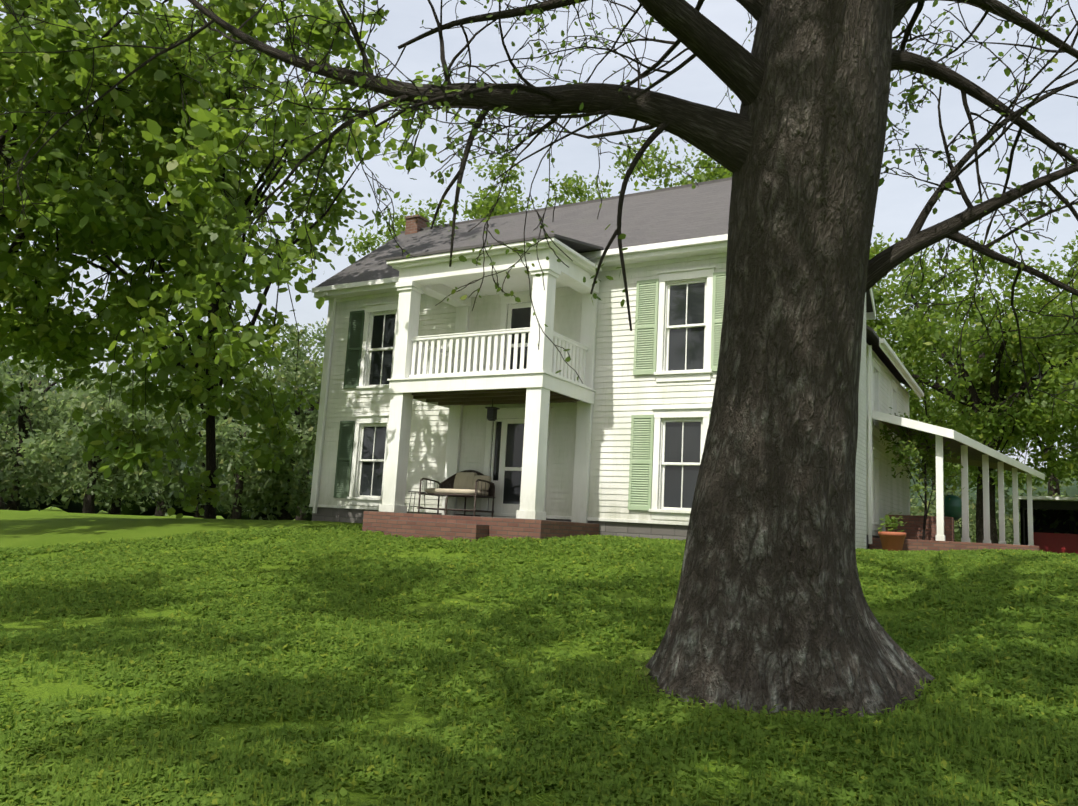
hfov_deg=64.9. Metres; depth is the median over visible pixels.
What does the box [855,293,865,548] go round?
board
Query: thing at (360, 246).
tree
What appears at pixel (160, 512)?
woods tree
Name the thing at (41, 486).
woods edge brush
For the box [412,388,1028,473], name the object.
porch ceiling
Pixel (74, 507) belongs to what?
woods ridge
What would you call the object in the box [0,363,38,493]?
woods tree
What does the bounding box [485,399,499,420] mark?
house porch lamp
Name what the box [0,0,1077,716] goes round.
old tree
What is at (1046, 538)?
car
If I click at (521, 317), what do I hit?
house window glass
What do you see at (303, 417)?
woods tree
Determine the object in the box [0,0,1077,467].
sky
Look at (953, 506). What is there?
green kettle grill
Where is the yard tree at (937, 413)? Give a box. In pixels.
[893,327,1038,513]
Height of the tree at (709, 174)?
18.013 m
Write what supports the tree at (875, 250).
on the lawn ground
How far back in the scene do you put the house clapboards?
16.64 m
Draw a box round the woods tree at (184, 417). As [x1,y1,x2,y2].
[112,335,293,517]
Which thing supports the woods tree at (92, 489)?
on the lawn ground
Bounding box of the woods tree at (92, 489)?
[2,361,185,513]
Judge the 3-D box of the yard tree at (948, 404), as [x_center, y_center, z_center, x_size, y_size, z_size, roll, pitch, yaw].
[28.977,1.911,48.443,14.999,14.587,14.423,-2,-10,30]
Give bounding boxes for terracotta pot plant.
[878,512,907,550]
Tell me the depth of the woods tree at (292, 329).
52.48 m
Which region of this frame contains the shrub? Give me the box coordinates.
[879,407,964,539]
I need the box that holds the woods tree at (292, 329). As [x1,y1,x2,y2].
[235,313,326,519]
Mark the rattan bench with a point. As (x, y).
(447, 483)
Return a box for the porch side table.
[408,491,425,513]
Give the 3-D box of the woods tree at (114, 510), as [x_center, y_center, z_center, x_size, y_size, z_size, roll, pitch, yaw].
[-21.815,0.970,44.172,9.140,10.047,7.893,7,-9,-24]
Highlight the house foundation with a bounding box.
[312,507,879,548]
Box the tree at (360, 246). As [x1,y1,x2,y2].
[304,226,385,396]
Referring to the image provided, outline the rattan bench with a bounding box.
[417,470,494,516]
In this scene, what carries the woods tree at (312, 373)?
on the lawn ground
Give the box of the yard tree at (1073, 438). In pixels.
[973,230,1077,485]
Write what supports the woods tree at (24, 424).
on the lawn ground
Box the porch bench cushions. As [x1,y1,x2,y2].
[425,472,490,495]
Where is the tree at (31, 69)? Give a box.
[0,0,284,372]
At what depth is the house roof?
18.59 m
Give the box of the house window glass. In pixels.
[360,282,873,507]
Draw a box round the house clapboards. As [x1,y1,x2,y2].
[318,257,908,536]
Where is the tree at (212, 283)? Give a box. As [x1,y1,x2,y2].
[0,0,463,518]
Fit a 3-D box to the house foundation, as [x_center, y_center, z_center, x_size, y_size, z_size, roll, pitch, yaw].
[2.760,3.659,21.871,10.940,1.030,12.750,-2,-10,30]
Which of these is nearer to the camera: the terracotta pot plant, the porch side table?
the terracotta pot plant
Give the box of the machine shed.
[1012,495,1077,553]
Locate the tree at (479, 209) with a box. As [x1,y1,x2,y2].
[370,145,537,246]
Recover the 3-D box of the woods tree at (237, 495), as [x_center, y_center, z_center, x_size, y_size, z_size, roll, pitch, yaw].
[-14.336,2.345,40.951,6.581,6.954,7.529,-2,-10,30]
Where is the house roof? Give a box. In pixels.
[314,177,1008,464]
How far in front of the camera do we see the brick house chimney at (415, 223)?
22.29 m
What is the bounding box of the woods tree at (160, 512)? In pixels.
[92,355,244,515]
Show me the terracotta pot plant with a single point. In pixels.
(891, 540)
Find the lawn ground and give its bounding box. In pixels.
[0,506,1077,805]
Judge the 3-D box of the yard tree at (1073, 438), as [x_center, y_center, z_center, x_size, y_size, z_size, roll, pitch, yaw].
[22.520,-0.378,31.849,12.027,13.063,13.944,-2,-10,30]
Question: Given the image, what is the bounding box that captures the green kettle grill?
[944,492,961,537]
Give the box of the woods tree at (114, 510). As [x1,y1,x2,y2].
[21,328,216,514]
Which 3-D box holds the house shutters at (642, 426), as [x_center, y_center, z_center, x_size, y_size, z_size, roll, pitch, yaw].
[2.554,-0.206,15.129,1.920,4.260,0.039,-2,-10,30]
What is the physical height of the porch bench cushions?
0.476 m
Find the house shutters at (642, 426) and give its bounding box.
[628,271,725,509]
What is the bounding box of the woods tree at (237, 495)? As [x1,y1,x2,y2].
[181,385,315,518]
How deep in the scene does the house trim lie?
15.91 m
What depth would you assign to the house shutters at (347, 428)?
19.10 m
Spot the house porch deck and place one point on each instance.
(447, 527)
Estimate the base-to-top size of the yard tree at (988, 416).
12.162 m
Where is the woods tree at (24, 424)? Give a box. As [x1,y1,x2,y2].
[0,350,100,510]
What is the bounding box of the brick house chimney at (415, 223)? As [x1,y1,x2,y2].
[405,215,428,234]
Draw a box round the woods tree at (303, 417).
[262,328,325,438]
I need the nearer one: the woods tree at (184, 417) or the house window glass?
the house window glass
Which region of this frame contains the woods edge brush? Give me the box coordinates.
[0,426,1077,544]
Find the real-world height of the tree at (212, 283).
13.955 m
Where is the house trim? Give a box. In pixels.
[309,234,1044,545]
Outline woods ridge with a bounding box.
[0,361,1077,543]
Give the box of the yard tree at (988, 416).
[870,236,1077,543]
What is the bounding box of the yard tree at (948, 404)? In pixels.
[916,317,1077,495]
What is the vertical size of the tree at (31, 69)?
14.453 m
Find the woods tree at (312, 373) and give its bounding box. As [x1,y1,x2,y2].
[201,328,322,519]
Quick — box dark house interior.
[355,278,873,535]
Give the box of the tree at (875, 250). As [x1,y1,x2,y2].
[866,225,941,350]
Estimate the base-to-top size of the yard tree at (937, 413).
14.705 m
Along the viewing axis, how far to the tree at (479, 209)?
36.01 m
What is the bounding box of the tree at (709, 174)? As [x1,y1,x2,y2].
[535,130,732,207]
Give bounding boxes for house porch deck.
[362,511,1039,550]
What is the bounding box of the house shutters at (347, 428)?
[333,310,364,497]
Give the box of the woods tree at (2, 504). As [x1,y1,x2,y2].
[0,346,91,509]

